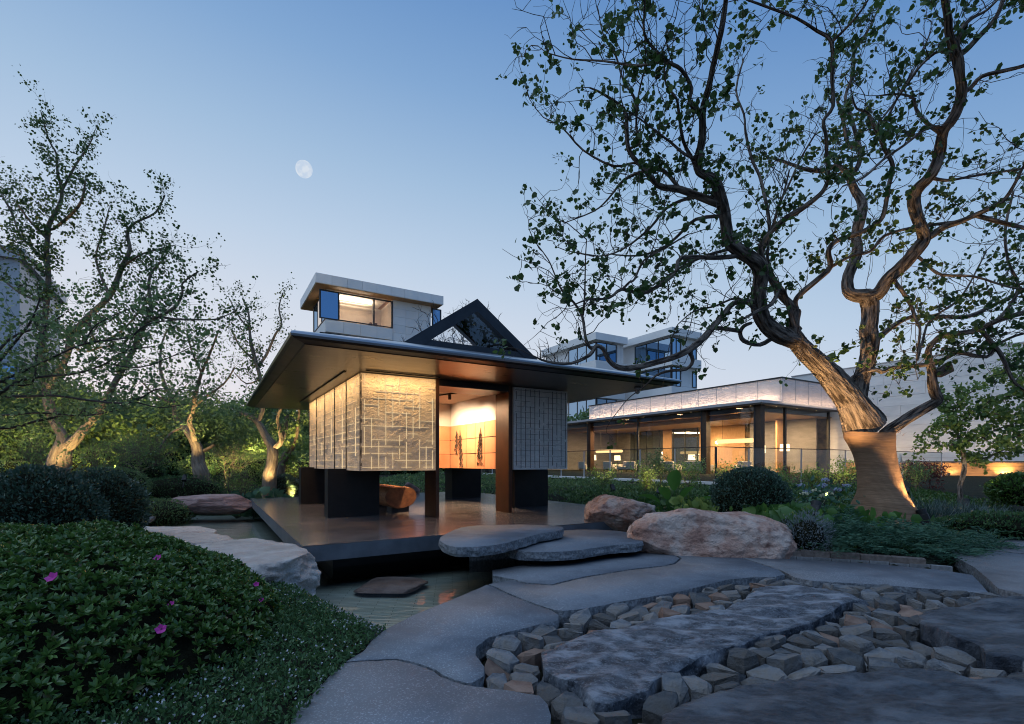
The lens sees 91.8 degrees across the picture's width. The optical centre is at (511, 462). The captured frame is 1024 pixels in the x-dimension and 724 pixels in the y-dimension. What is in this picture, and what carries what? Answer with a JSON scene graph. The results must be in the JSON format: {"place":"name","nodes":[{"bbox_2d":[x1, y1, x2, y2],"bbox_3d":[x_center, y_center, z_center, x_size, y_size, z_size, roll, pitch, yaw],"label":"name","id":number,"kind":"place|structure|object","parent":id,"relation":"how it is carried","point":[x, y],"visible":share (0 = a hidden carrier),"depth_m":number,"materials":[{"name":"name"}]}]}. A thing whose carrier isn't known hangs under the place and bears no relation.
{"place":"outdoors","nodes":[
{"label":"outdoors","id":0,"kind":"place"},
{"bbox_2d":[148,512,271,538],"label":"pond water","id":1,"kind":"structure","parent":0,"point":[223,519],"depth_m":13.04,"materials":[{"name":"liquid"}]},
{"bbox_2d":[171,494,251,514],"bbox_3d":[-8.750,1.230,14.600,2.500,0.620,1.200,0,0,0],"label":"boulder","id":2,"kind":"object","parent":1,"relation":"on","point":[216,504],"visible":0.76,"depth_m":14.14,"materials":[{"name":"beige stone"}]},
{"bbox_2d":[295,160,312,177],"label":"moon","id":3,"kind":"object","parent":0,"point":[303,168],"visible":1,"depth_m":791.91,"materials":[{"name":"white"}]},
{"bbox_2d":[0,0,1023,420],"label":"sky","id":4,"kind":"structure","parent":0,"point":[421,159],"materials":[{"name":"blue"}]},
{"bbox_2d":[54,469,1023,723],"bbox_3d":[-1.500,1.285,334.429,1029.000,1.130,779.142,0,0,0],"label":"ground","id":5,"kind":"structure","parent":0,"point":[971,487],"depth_m":4.17,"materials":[{"name":"plant"}]},
{"bbox_2d":[0,454,44,477],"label":"garden bush","id":6,"kind":"object","parent":5,"relation":"on","point":[9,465],"visible":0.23,"depth_m":20.47,"materials":[{"name":"green plant"}]},
{"bbox_2d":[0,427,52,467],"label":"leggy shrub","id":7,"kind":"object","parent":5,"relation":"on","point":[39,459],"visible":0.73,"depth_m":14.36,"materials":[{"name":"green plant"}]},
{"bbox_2d":[0,245,66,390],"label":"villa","id":8,"kind":"object","parent":5,"relation":"on","point":[23,307],"visible":0.04,"depth_m":37.07,"materials":[{"name":"grey metal"}]},
{"bbox_2d":[0,392,85,458],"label":"garden tree","id":9,"kind":"object","parent":5,"relation":"on","point":[5,436],"visible":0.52,"depth_m":20.66,"materials":[{"name":"green plant"}]},
{"bbox_2d":[0,461,118,527],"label":"box ball","id":10,"kind":"object","parent":5,"relation":"on","point":[41,496],"visible":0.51,"depth_m":6.23,"materials":[{"name":"green plant"}]},
{"bbox_2d":[0,356,125,452],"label":"garden tree","id":11,"kind":"object","parent":5,"relation":"on","point":[38,404],"visible":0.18,"depth_m":22.20,"materials":[{"name":"green plant"}]},
{"bbox_2d":[38,444,119,471],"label":"garden bush","id":12,"kind":"object","parent":5,"relation":"on","point":[74,457],"visible":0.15,"depth_m":21.35,"materials":[{"name":"green plant"}]},
{"bbox_2d":[6,386,190,453],"bbox_3d":[-19.189,-1.173,24.314,7.246,5.251,6.215,0,0,-25],"label":"garden tree","id":13,"kind":"object","parent":5,"relation":"on","point":[123,426],"visible":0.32,"depth_m":23.18,"materials":[{"name":"green plant"}]},
{"bbox_2d":[71,465,153,528],"bbox_3d":[-6.421,0.660,7.692,1.363,1.269,1.411,0,0,0],"label":"box ball","id":14,"kind":"object","parent":5,"relation":"on","point":[123,494],"visible":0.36,"depth_m":7.61,"materials":[{"name":"green plant"}]},
{"bbox_2d":[72,430,157,474],"bbox_3d":[-13.210,-0.067,16.155,2.195,2.380,2.273,0,0,0],"label":"leggy shrub","id":15,"kind":"object","parent":5,"relation":"on","point":[120,461],"visible":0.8,"depth_m":16.13,"materials":[{"name":"green plant"}]},
{"bbox_2d":[77,464,153,498],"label":"mounded hedge","id":16,"kind":"object","parent":5,"relation":"on","point":[132,474],"visible":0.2,"depth_m":15.63,"materials":[{"name":"green plant"}]},
{"bbox_2d":[0,236,246,471],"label":"overhanging tree","id":17,"kind":"object","parent":5,"relation":"on","point":[30,367],"visible":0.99,"depth_m":6.01,"materials":[{"name":"green plant"}]},
{"bbox_2d":[0,63,257,473],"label":"leaning tree","id":18,"kind":"object","parent":5,"relation":"on","point":[46,251],"visible":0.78,"depth_m":13.08,"materials":[{"name":"green plant"}]},
{"bbox_2d":[114,457,167,480],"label":"mounded hedge","id":19,"kind":"object","parent":5,"relation":"on","point":[149,473],"visible":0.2,"depth_m":19.23,"materials":[{"name":"green plant"}]},
{"bbox_2d":[0,519,284,723],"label":"azalea","id":20,"kind":"object","parent":5,"relation":"on","point":[108,611],"visible":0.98,"depth_m":2.95,"materials":[{"name":"green plant"}]},
{"bbox_2d":[99,423,186,474],"bbox_3d":[-13.813,-0.214,18.592,2.935,2.585,2.686,0,0,-41],"label":"leggy shrub","id":21,"kind":"object","parent":5,"relation":"on","point":[159,452],"visible":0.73,"depth_m":18.54,"materials":[{"name":"green plant"}]},
{"bbox_2d":[144,497,196,526],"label":"mounded hedge","id":22,"kind":"object","parent":5,"relation":"on","point":[168,509],"visible":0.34,"depth_m":13.44,"materials":[{"name":"green plant"}]},
{"bbox_2d":[147,444,206,475],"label":"garden bush","id":23,"kind":"object","parent":5,"relation":"on","point":[179,455],"visible":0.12,"depth_m":22.99,"materials":[{"name":"green plant"}]},
{"bbox_2d":[143,526,217,535],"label":"boulder","id":24,"kind":"object","parent":5,"relation":"on","point":[169,531],"visible":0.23,"depth_m":8.79,"materials":[{"name":"stone"}]},
{"bbox_2d":[145,475,227,499],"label":"mounded hedge","id":25,"kind":"object","parent":5,"relation":"on","point":[166,487],"visible":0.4,"depth_m":16.94,"materials":[{"name":"green plant"}]},
{"bbox_2d":[0,580,385,723],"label":"ground cover","id":26,"kind":"object","parent":5,"relation":"on","point":[306,620],"visible":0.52,"depth_m":3.00,"materials":[{"name":"green plant"}]},
{"bbox_2d":[129,373,258,452],"bbox_3d":[-16.430,-1.940,24.994,6.861,5.646,5.970,0,0,21],"label":"garden tree","id":27,"kind":"object","parent":5,"relation":"on","point":[212,410],"visible":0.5,"depth_m":24.06,"materials":[{"name":"green plant"}]},
{"bbox_2d":[131,298,260,482],"bbox_3d":[-11.835,-2.569,18.345,7.023,8.172,3.266,0,0,38],"label":"leaning tree","id":28,"kind":"object","parent":5,"relation":"on","point":[198,465],"visible":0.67,"depth_m":18.04,"materials":[{"name":"green plant"}]},
{"bbox_2d":[169,533,232,544],"bbox_3d":[-4.750,1.400,7.550,1.700,0.560,1.000,0,0,32],"label":"boulder","id":29,"kind":"object","parent":5,"relation":"on","point":[196,538],"visible":0.24,"depth_m":7.48,"materials":[{"name":"stone"}]},
{"bbox_2d":[25,583,382,723],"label":"lawn flowers","id":30,"kind":"object","parent":5,"relation":"on","point":[158,702],"visible":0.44,"depth_m":2.84,"materials":[{"name":"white plant"}]},
{"bbox_2d":[170,450,237,478],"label":"garden bush","id":31,"kind":"object","parent":5,"relation":"on","point":[188,469],"visible":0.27,"depth_m":22.17,"materials":[{"name":"green plant"}]},
{"bbox_2d":[199,457,261,495],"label":"leggy shrub","id":32,"kind":"object","parent":5,"relation":"on","point":[238,481],"visible":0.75,"depth_m":17.62,"materials":[{"name":"green plant"}]},
{"bbox_2d":[200,434,261,492],"bbox_3d":[-11.215,0.292,19.798,1.874,3.088,2.597,0,0,28],"label":"leggy shrub","id":33,"kind":"object","parent":5,"relation":"on","point":[233,457],"visible":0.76,"depth_m":19.82,"materials":[{"name":"green plant"}]},
{"bbox_2d":[207,456,263,482],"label":"garden bush","id":34,"kind":"object","parent":5,"relation":"on","point":[219,468],"visible":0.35,"depth_m":21.96,"materials":[{"name":"green plant"}]},
{"bbox_2d":[205,408,280,458],"bbox_3d":[-14.354,-1.022,26.445,4.520,3.808,4.287,0,0,12],"label":"garden tree","id":35,"kind":"object","parent":5,"relation":"on","point":[250,433],"visible":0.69,"depth_m":25.72,"materials":[{"name":"green plant"}]},
{"bbox_2d":[196,538,320,595],"bbox_3d":[-3.500,1.470,6.200,2.750,0.840,1.550,0,0,29],"label":"boulder","id":36,"kind":"object","parent":5,"relation":"on","point":[271,560],"visible":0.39,"depth_m":5.74,"materials":[{"name":"stone"}]},
{"bbox_2d":[211,272,308,497],"bbox_3d":[-8.761,-2.712,18.378,4.236,9.531,2.804,0,0,22],"label":"forked tree","id":37,"kind":"object","parent":5,"relation":"on","point":[269,476],"visible":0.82,"depth_m":18.04,"materials":[{"name":"green plant"}]},
{"bbox_2d":[237,450,283,483],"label":"garden bush","id":38,"kind":"object","parent":5,"relation":"on","point":[262,455],"visible":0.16,"depth_m":22.47,"materials":[{"name":"green plant"}]},
{"bbox_2d":[214,384,308,453],"bbox_3d":[-15.368,-2.339,31.014,6.866,6.493,7.890,0,0,-36],"label":"garden tree","id":39,"kind":"object","parent":5,"relation":"on","point":[270,411],"visible":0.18,"depth_m":29.42,"materials":[{"name":"green plant"}]},
{"bbox_2d":[229,486,293,514],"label":"broadleaf plant","id":40,"kind":"object","parent":5,"relation":"on","point":[257,493],"visible":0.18,"depth_m":15.50,"materials":[{"name":"green plant"}]},
{"bbox_2d":[257,450,308,478],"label":"garden bush","id":41,"kind":"object","parent":5,"relation":"on","point":[293,471],"visible":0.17,"depth_m":22.08,"materials":[{"name":"green plant"}]},
{"bbox_2d":[277,473,298,496],"bbox_3d":[-8.081,0.992,17.633,1.522,1.331,1.522,0,0,0],"label":"box ball","id":42,"kind":"object","parent":5,"relation":"on","point":[289,485],"visible":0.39,"depth_m":17.28,"materials":[{"name":"green plant"}]},
{"bbox_2d":[275,410,308,476],"bbox_3d":[-7.838,-0.936,18.015,1.473,4.908,2.861,0,0,-29],"label":"forked tree","id":43,"kind":"object","parent":5,"relation":"on","point":[287,453],"visible":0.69,"depth_m":18.12,"materials":[{"name":"green plant"}]},
{"bbox_2d":[170,517,492,628],"bbox_3d":[-4.133,1.735,12.780,9.977,0.001,18.310,0,0,-38],"label":"pond bed","id":44,"kind":"object","parent":5,"relation":"in","point":[443,585],"depth_m":6.72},
{"bbox_2d":[354,577,427,593],"bbox_3d":[-1.628,1.670,6.730,0.950,0.120,0.800,0,0,0],"label":"stepping stone","id":45,"kind":"object","parent":44,"relation":"on","point":[391,585],"visible":1,"depth_m":6.55,"materials":[{"name":"stone"}]},
{"bbox_2d":[250,492,614,579],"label":"pavilion deck","id":46,"kind":"structure","parent":44,"relation":"on","point":[384,541],"depth_m":8.53,"materials":[{"name":"wood"}]},
{"bbox_2d":[379,484,415,511],"bbox_3d":[-3.045,0.825,11.910,0.748,0.550,2.281,0,0,-31],"label":"log bench","id":47,"kind":"object","parent":46,"relation":"on","point":[393,498],"visible":0.73,"depth_m":10.98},
{"bbox_2d":[246,299,681,517],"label":"pavilion","id":48,"kind":"structure","parent":46,"relation":"on","point":[416,402],"depth_m":10.20,"materials":[{"name":"brown metal"}]},
{"bbox_2d":[469,553,532,572],"bbox_3d":[-0.150,1.478,8.216,1.229,0.645,0.496,0,0,-16],"label":"stone footing","id":49,"kind":"object","parent":44,"relation":"on","point":[487,563],"visible":0.14,"depth_m":7.91,"materials":[{"name":"stone"}]},
{"bbox_2d":[439,524,563,556],"bbox_3d":[-0.317,1.069,7.139,1.436,0.121,2.411,0,0,34],"label":"stepping stone","id":50,"kind":"object","parent":49,"relation":"on","point":[476,541],"visible":1,"depth_m":6.71,"materials":[{"name":"stone"}]},
{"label":"stone footing","id":51,"kind":"object","parent":44,"relation":"on","visible":0},
{"bbox_2d":[505,529,643,560],"bbox_3d":[0.894,1.214,7.500,2.499,0.121,1.668,0,0,-31],"label":"stepping stone","id":52,"kind":"object","parent":51,"relation":"on","point":[574,544],"visible":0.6,"depth_m":6.92,"materials":[{"name":"stone"}]},
{"bbox_2d":[300,272,442,341],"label":"villa","id":53,"kind":"object","parent":5,"relation":"on","point":[337,305],"visible":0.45,"depth_m":44.00,"materials":[{"name":"stone"}]},
{"bbox_2d":[319,289,392,327],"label":"window","id":54,"kind":"structure","parent":53,"relation":"in","point":[329,301],"depth_m":41.61,"materials":[{"name":"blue glass"}]},
{"bbox_2d":[291,660,550,723],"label":"path slab","id":55,"kind":"structure","parent":5,"relation":"on","point":[384,692],"depth_m":2.81,"materials":[{"name":"stone"}]},
{"bbox_2d":[346,585,558,686],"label":"path slab","id":56,"kind":"structure","parent":5,"relation":"on","point":[452,640],"depth_m":3.95,"materials":[{"name":"stone"}]},
{"bbox_2d":[379,471,811,504],"bbox_3d":[-0.254,0.892,18.503,9.333,1.004,18.890,0,0,-39],"label":"back planting","id":57,"kind":"object","parent":5,"relation":"on","point":[558,483],"visible":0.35,"depth_m":17.12,"materials":[{"name":"green plant"}]},
{"bbox_2d":[482,473,717,486],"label":"coping wall","id":58,"kind":"structure","parent":5,"relation":"on","point":[682,481],"depth_m":18.61,"materials":[{"name":"stone"}]},
{"bbox_2d":[585,462,621,487],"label":"sapling","id":59,"kind":"object","parent":5,"relation":"on","point":[608,477],"visible":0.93,"depth_m":16.19,"materials":[{"name":"green plant"}]},
{"bbox_2d":[584,494,655,531],"bbox_3d":[2.060,1.010,9.527,1.358,0.800,1.147,0,0,13],"label":"boulder","id":60,"kind":"object","parent":5,"relation":"on","point":[616,513],"visible":0.75,"depth_m":9.08,"materials":[{"name":"beige stone"}]},
{"bbox_2d":[541,327,701,420],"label":"villa","id":61,"kind":"object","parent":5,"relation":"on","point":[624,351],"visible":0.31,"depth_m":63.72,"materials":[{"name":"stone"}]},
{"bbox_2d":[489,556,784,626],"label":"path slab","id":62,"kind":"structure","parent":5,"relation":"on","point":[631,589],"depth_m":5.51,"materials":[{"name":"stone"}]},
{"bbox_2d":[626,458,664,490],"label":"sapling","id":63,"kind":"object","parent":5,"relation":"on","point":[646,478],"visible":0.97,"depth_m":14.80,"materials":[{"name":"green plant"}]},
{"bbox_2d":[623,496,682,511],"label":"broadleaf plant","id":64,"kind":"object","parent":5,"relation":"on","point":[664,501],"visible":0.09,"depth_m":10.52,"materials":[{"name":"green plant"}]},
{"bbox_2d":[642,448,690,483],"bbox_3d":[5.019,0.391,16.299,1.552,1.831,0.955,0,0,-27],"label":"sapling","id":65,"kind":"object","parent":5,"relation":"on","point":[656,462],"visible":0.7,"depth_m":16.24,"materials":[{"name":"green plant"}]},
{"bbox_2d":[638,470,711,511],"bbox_3d":[3.310,0.741,10.096,1.892,1.199,0.438,0,0,0],"label":"bird of paradise","id":66,"kind":"object","parent":5,"relation":"on","point":[674,478],"visible":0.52,"depth_m":10.09,"materials":[{"name":"green plant"}]},
{"bbox_2d":[667,456,706,489],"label":"sapling","id":67,"kind":"object","parent":5,"relation":"on","point":[684,473],"visible":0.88,"depth_m":14.43,"materials":[{"name":"green plant"}]},
{"bbox_2d":[658,495,718,511],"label":"broadleaf plant","id":68,"kind":"object","parent":5,"relation":"on","point":[701,503],"visible":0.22,"depth_m":8.86,"materials":[{"name":"green plant"}]},
{"bbox_2d":[548,376,837,473],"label":"lounge building","id":69,"kind":"structure","parent":5,"relation":"on","point":[767,413],"depth_m":34.91,"materials":[{"name":"glass"}]},
{"bbox_2d":[627,508,797,558],"bbox_3d":[2.950,1.230,7.750,2.500,1.100,1.350,0,0,9],"label":"boulder","id":70,"kind":"object","parent":5,"relation":"on","point":[697,532],"visible":0.66,"depth_m":7.20,"materials":[{"name":"beige stone"}]},
{"bbox_2d":[707,465,795,511],"bbox_3d":[4.198,0.578,8.742,1.429,1.083,1.421,0,0,0],"label":"box ball","id":71,"kind":"object","parent":5,"relation":"on","point":[736,489],"visible":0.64,"depth_m":8.38,"materials":[{"name":"green plant"}]},
{"bbox_2d":[482,577,1023,723],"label":"rubble bed","id":72,"kind":"object","parent":5,"relation":"on","point":[882,630],"visible":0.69,"depth_m":3.64,"materials":[{"name":"stone"}]},
{"bbox_2d":[541,585,868,718],"bbox_3d":[1.807,1.425,4.217,3.824,0.249,0.922,0,0,-36],"label":"rock slab","id":73,"kind":"object","parent":72,"relation":"on","point":[612,670],"visible":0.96,"depth_m":3.69,"materials":[{"name":"stone"}]},
{"bbox_2d":[661,667,1023,723],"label":"rock slab","id":74,"kind":"object","parent":72,"relation":"on","point":[889,695],"visible":1,"depth_m":2.81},
{"bbox_2d":[919,596,1023,675],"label":"rock slab","id":75,"kind":"object","parent":72,"relation":"on","point":[986,633],"visible":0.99,"depth_m":3.88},
{"bbox_2d":[493,0,1023,526],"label":"wrapped tree","id":76,"kind":"object","parent":5,"relation":"on","point":[871,444],"visible":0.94,"depth_m":7.96,"materials":[{"name":"brown plant"}]},
{"bbox_2d":[729,502,810,523],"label":"broadleaf plant","id":77,"kind":"object","parent":5,"relation":"on","point":[751,509],"visible":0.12,"depth_m":8.10,"materials":[{"name":"green plant"}]},
{"bbox_2d":[567,481,1021,552],"bbox_3d":[7.392,1.009,11.857,11.362,0.895,9.437,0,0,0],"label":"bed cover","id":78,"kind":"object","parent":5,"relation":"on","point":[948,496],"visible":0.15,"depth_m":13.36,"materials":[{"name":"green plant"}]},
{"bbox_2d":[779,507,836,551],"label":"silver bush","id":79,"kind":"object","parent":5,"relation":"on","point":[804,532],"visible":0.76,"depth_m":7.18,"materials":[{"name":"green plant"}]},
{"bbox_2d":[794,462,832,488],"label":"shrub","id":80,"kind":"object","parent":5,"relation":"on","point":[818,475],"visible":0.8,"depth_m":14.61,"materials":[{"name":"green plant"}]},
{"bbox_2d":[755,500,885,535],"bbox_3d":[4.740,0.911,7.990,2.342,0.604,1.390,0,0,0],"label":"broadleaf plant","id":81,"kind":"object","parent":5,"relation":"on","point":[776,513],"visible":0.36,"depth_m":7.72,"materials":[{"name":"green plant"}]},
{"bbox_2d":[793,475,854,504],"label":"hydrangea","id":82,"kind":"object","parent":5,"relation":"on","point":[836,495],"visible":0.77,"depth_m":9.08,"materials":[{"name":"green plant"}]},
{"bbox_2d":[791,479,864,508],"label":"hydrangea","id":83,"kind":"object","parent":5,"relation":"on","point":[817,494],"visible":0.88,"depth_m":8.40,"materials":[{"name":"green plant"}]},
{"bbox_2d":[828,455,856,490],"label":"shrub","id":84,"kind":"object","parent":5,"relation":"on","point":[844,475],"visible":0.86,"depth_m":13.96,"materials":[{"name":"green plant"}]},
{"bbox_2d":[822,504,891,545],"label":"fern","id":85,"kind":"object","parent":5,"relation":"on","point":[851,509],"visible":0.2,"depth_m":7.79,"materials":[{"name":"green plant"}]},
{"bbox_2d":[797,512,926,562],"bbox_3d":[4.961,1.044,7.401,2.045,0.595,1.732,0,0,0],"label":"fern","id":86,"kind":"object","parent":5,"relation":"on","point":[840,531],"visible":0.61,"depth_m":7.08,"materials":[{"name":"green plant"}]},
{"bbox_2d":[743,558,986,599],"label":"path slab","id":87,"kind":"structure","parent":5,"relation":"on","point":[818,574],"depth_m":5.91,"materials":[{"name":"stone"}]},
{"bbox_2d":[790,549,952,571],"bbox_3d":[4.748,1.353,6.857,2.056,0.185,0.232,0,0,23],"label":"bed edging","id":88,"kind":"object","parent":5,"relation":"on","point":[855,557],"visible":0.61,"depth_m":6.78,"materials":[{"name":"stone"}]},
{"bbox_2d":[822,504,934,525],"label":"broadleaf plant","id":89,"kind":"object","parent":5,"relation":"on","point":[916,518],"visible":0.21,"depth_m":8.07,"materials":[{"name":"green plant"}]},
{"bbox_2d":[791,341,1023,472],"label":"building","id":90,"kind":"structure","parent":5,"relation":"on","point":[894,405],"depth_m":29.21,"materials":[{"name":"grey stone"}]},
{"bbox_2d":[833,516,988,565],"bbox_3d":[5.781,1.143,7.368,1.936,0.654,1.734,0,0,34],"label":"fern","id":91,"kind":"object","parent":5,"relation":"on","point":[900,530],"visible":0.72,"depth_m":7.10,"materials":[{"name":"green plant"}]},
{"bbox_2d":[898,458,941,491],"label":"sapling","id":92,"kind":"object","parent":5,"relation":"on","point":[912,475],"visible":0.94,"depth_m":14.96,"materials":[{"name":"green plant"}]},
{"bbox_2d":[844,492,1004,517],"bbox_3d":[8.658,0.995,10.388,3.261,1.036,2.280,0,0,0],"label":"strap clump","id":93,"kind":"object","parent":5,"relation":"on","point":[936,511],"visible":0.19,"depth_m":10.32,"materials":[{"name":"green plant"}]},
{"bbox_2d":[899,458,950,489],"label":"shrub","id":94,"kind":"object","parent":5,"relation":"on","point":[934,474],"visible":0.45,"depth_m":16.86,"materials":[{"name":"green plant"}]},
{"bbox_2d":[895,518,1007,563],"bbox_3d":[6.450,1.176,7.523,1.836,0.672,1.790,0,0,34],"label":"fern","id":95,"kind":"object","parent":5,"relation":"on","point":[974,552],"visible":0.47,"depth_m":7.27,"materials":[{"name":"green plant"}]},
{"bbox_2d":[903,373,1023,502],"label":"maple","id":96,"kind":"object","parent":5,"relation":"on","point":[959,443],"visible":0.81,"depth_m":13.25,"materials":[{"name":"green plant"}]},
{"bbox_2d":[922,520,1019,552],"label":"fern","id":97,"kind":"object","parent":5,"relation":"on","point":[949,531],"visible":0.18,"depth_m":7.67,"materials":[{"name":"green plant"}]},
{"bbox_2d":[921,496,1022,513],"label":"strap clump","id":98,"kind":"object","parent":5,"relation":"on","point":[972,507],"visible":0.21,"depth_m":10.95,"materials":[{"name":"green plant"}]},
{"bbox_2d":[931,508,1023,539],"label":"shrub","id":99,"kind":"object","parent":5,"relation":"on","point":[1009,522],"visible":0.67,"depth_m":8.61,"materials":[{"name":"green plant"}]},
{"bbox_2d":[950,550,1023,596],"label":"path slab","id":100,"kind":"structure","parent":5,"relation":"on","point":[1000,575],"depth_m":6.20,"materials":[{"name":"stone"}]},
{"bbox_2d":[963,526,1023,549],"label":"fern","id":101,"kind":"object","parent":5,"relation":"on","point":[1006,543],"visible":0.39,"depth_m":7.85,"materials":[{"name":"green plant"}]},
{"bbox_2d":[970,340,1023,451],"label":"maple","id":102,"kind":"object","parent":5,"relation":"on","point":[1019,412],"visible":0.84,"depth_m":12.77,"materials":[{"name":"green plant"}]},
{"bbox_2d":[971,538,1023,553],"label":"path slab","id":103,"kind":"structure","parent":5,"relation":"on","point":[1018,543],"depth_m":7.73,"materials":[{"name":"stone"}]},
{"bbox_2d":[979,470,1023,505],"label":"shrub","id":104,"kind":"object","parent":5,"relation":"on","point":[1004,488],"visible":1,"depth_m":12.09,"materials":[{"name":"green plant"}]},
{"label":"terrace","id":105,"kind":"structure","parent":5,"relation":"on","visible":0},
{"bbox_2d":[492,446,941,482],"bbox_3d":[9.646,0.273,26.845,17.460,1.555,16.050,0,0,-31],"label":"glass balustrade","id":106,"kind":"object","parent":105,"relation":"on","point":[716,456],"visible":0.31,"depth_m":18.01,"materials":[{"name":"glass"}]},
{"bbox_2d":[843,461,1023,475],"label":"timber wall","id":107,"kind":"structure","parent":105,"relation":"on","point":[995,468],"depth_m":26.52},
{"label":"path footing","id":108,"kind":"object","parent":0,"visible":0},
{"bbox_2d":[492,551,679,584],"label":"path slab","id":109,"kind":"structure","parent":108,"relation":"on","point":[549,573],"depth_m":6.40,"materials":[{"name":"stone"}]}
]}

